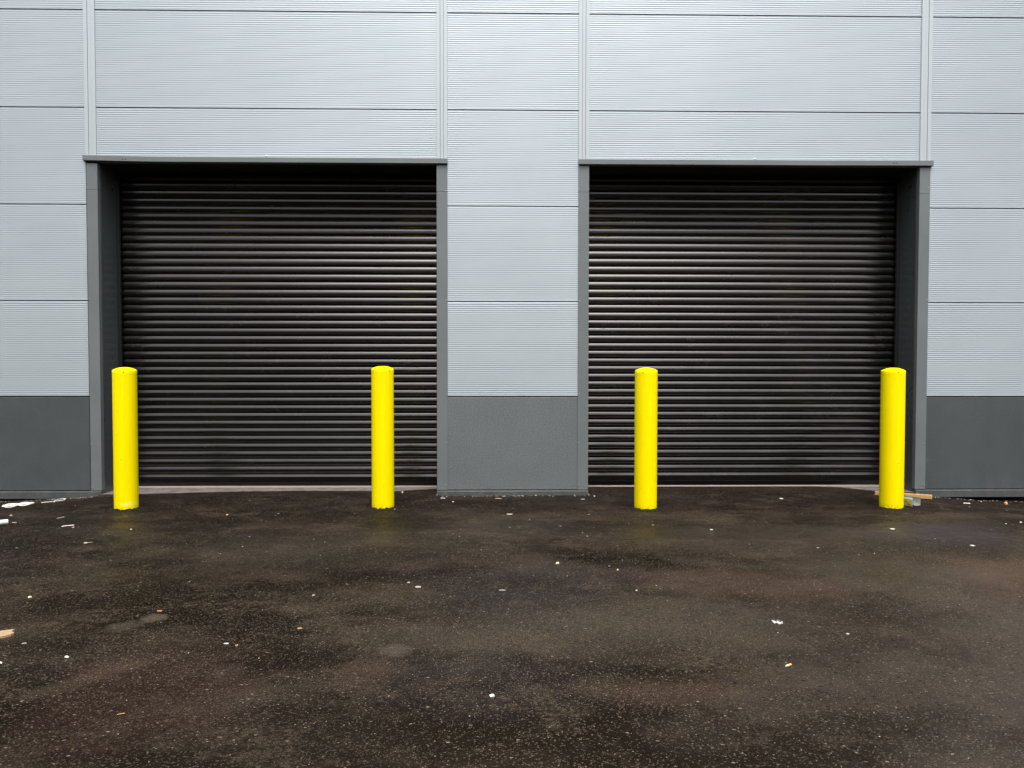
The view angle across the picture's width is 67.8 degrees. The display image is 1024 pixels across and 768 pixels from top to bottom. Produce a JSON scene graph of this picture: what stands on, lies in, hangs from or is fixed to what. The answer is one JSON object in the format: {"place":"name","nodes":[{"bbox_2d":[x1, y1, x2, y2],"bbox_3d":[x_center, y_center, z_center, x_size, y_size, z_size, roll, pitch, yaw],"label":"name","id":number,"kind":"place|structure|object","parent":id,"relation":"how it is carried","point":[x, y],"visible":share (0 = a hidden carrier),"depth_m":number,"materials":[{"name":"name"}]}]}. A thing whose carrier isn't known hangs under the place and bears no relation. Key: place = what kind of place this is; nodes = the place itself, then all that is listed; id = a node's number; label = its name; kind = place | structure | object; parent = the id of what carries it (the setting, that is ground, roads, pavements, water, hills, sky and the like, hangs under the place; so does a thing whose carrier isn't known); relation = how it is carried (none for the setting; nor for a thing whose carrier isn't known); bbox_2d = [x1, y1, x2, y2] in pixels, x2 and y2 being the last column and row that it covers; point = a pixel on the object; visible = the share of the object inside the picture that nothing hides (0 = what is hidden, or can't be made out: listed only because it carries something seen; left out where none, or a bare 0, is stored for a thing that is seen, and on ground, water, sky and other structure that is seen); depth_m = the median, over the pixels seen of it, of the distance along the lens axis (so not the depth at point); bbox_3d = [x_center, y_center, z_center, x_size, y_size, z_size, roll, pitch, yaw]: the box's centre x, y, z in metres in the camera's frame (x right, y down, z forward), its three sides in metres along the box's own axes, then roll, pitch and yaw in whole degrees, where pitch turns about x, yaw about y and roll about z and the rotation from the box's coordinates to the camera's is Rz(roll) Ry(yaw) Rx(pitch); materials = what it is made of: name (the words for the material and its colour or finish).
{"place":"outdoors","nodes":[
{"label":"outdoors","id":0,"kind":"place"},
{"bbox_2d":[0,486,1023,767],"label":"ground","id":1,"kind":"structure","parent":0,"point":[388,658],"depth_m":4.00,"materials":[{"name":"black asphalt"}]},
{"bbox_2d":[0,519,7,524],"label":"plastic pipe","id":2,"kind":"object","parent":1,"relation":"on","point":[4,522],"visible":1,"depth_m":6.57,"materials":[{"name":"white plastic"}]},
{"bbox_2d":[0,629,14,637],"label":"wood offcut","id":3,"kind":"object","parent":1,"relation":"on","point":[6,633],"visible":1,"depth_m":3.92,"materials":[{"name":"beige wood"}]},
{"bbox_2d":[2,502,33,507],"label":"litter","id":4,"kind":"object","parent":1,"relation":"on","point":[19,504],"visible":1,"depth_m":7.63,"materials":[{"name":"white paper"}]},
{"bbox_2d":[112,367,138,509],"bbox_3d":[-3.697,0.593,7.291,0.215,1.508,0.215,0,2,-1],"label":"bollard","id":5,"kind":"object","parent":1,"relation":"on","point":[125,437],"visible":0.95,"depth_m":7.20,"materials":[{"name":"yellow metal"}]},
{"bbox_2d":[108,505,145,511],"bbox_3d":[-3.699,1.188,7.307,0.385,0.034,0.382,0,2,-1],"label":"asphalt collar","id":6,"kind":"object","parent":1,"relation":"on","point":[140,507],"visible":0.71,"depth_m":7.21,"materials":[{"name":"black asphalt"}]},
{"bbox_2d":[371,366,393,508],"bbox_3d":[-1.253,0.586,7.391,0.215,1.522,0.215,0,2,-1],"label":"bollard","id":7,"kind":"object","parent":1,"relation":"on","point":[382,400],"visible":0.88,"depth_m":7.30,"materials":[{"name":"yellow metal"}]},
{"bbox_2d":[367,504,399,509],"bbox_3d":[-1.254,1.193,7.407,0.385,0.027,0.382,0,2,-1],"label":"asphalt collar","id":8,"kind":"object","parent":1,"relation":"on","point":[369,507],"visible":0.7,"depth_m":7.31,"materials":[{"name":"black asphalt"}]},
{"bbox_2d":[0,0,1023,499],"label":"warehouse","id":9,"kind":"structure","parent":1,"relation":"on","point":[514,244],"depth_m":8.07,"materials":[{"name":"grey metal"}]},
{"bbox_2d":[634,368,657,508],"bbox_3d":[1.294,0.596,7.369,0.217,1.508,0.217,0,2,-1],"label":"bollard","id":10,"kind":"object","parent":1,"relation":"on","point":[645,453],"visible":0.96,"depth_m":7.28,"materials":[{"name":"yellow metal"}]},
{"bbox_2d":[629,505,662,510],"bbox_3d":[1.294,1.199,7.385,0.382,0.026,0.384,0,2,-1],"label":"asphalt collar","id":11,"kind":"object","parent":1,"relation":"on","point":[657,508],"visible":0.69,"depth_m":7.30,"materials":[{"name":"black asphalt"}]},
{"bbox_2d":[874,504,908,509],"bbox_3d":[3.709,1.204,7.455,0.386,0.020,0.388,0,2,-1],"label":"asphalt collar","id":12,"kind":"object","parent":1,"relation":"on","point":[878,506],"visible":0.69,"depth_m":7.38,"materials":[{"name":"black asphalt"}]},
{"bbox_2d":[879,368,905,508],"bbox_3d":[3.711,0.596,7.438,0.224,1.510,0.224,0,2,-1],"label":"bollard","id":13,"kind":"object","parent":1,"relation":"on","point":[892,437],"visible":0.91,"depth_m":7.35,"materials":[{"name":"yellow metal"}]},
{"bbox_2d":[875,491,931,498],"bbox_3d":[4.066,1.156,7.923,0.530,0.040,0.048,1,2,24],"label":"timber batten","id":14,"kind":"object","parent":1,"relation":"on","point":[923,496],"visible":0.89,"depth_m":7.85,"materials":[{"name":"beige wood"}]},
{"bbox_2d":[904,495,920,506],"bbox_3d":[3.897,1.154,7.621,0.148,0.088,0.300,-1,2,-33],"label":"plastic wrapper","id":15,"kind":"object","parent":1,"relation":"on","point":[911,501],"visible":0.48,"depth_m":7.53,"materials":[{"name":"clear plastic"}]},
{"bbox_2d":[0,494,1023,764],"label":"grit","id":16,"kind":"object","parent":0,"point":[492,574],"visible":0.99,"depth_m":6.48,"materials":[{"name":"grey gravel"}]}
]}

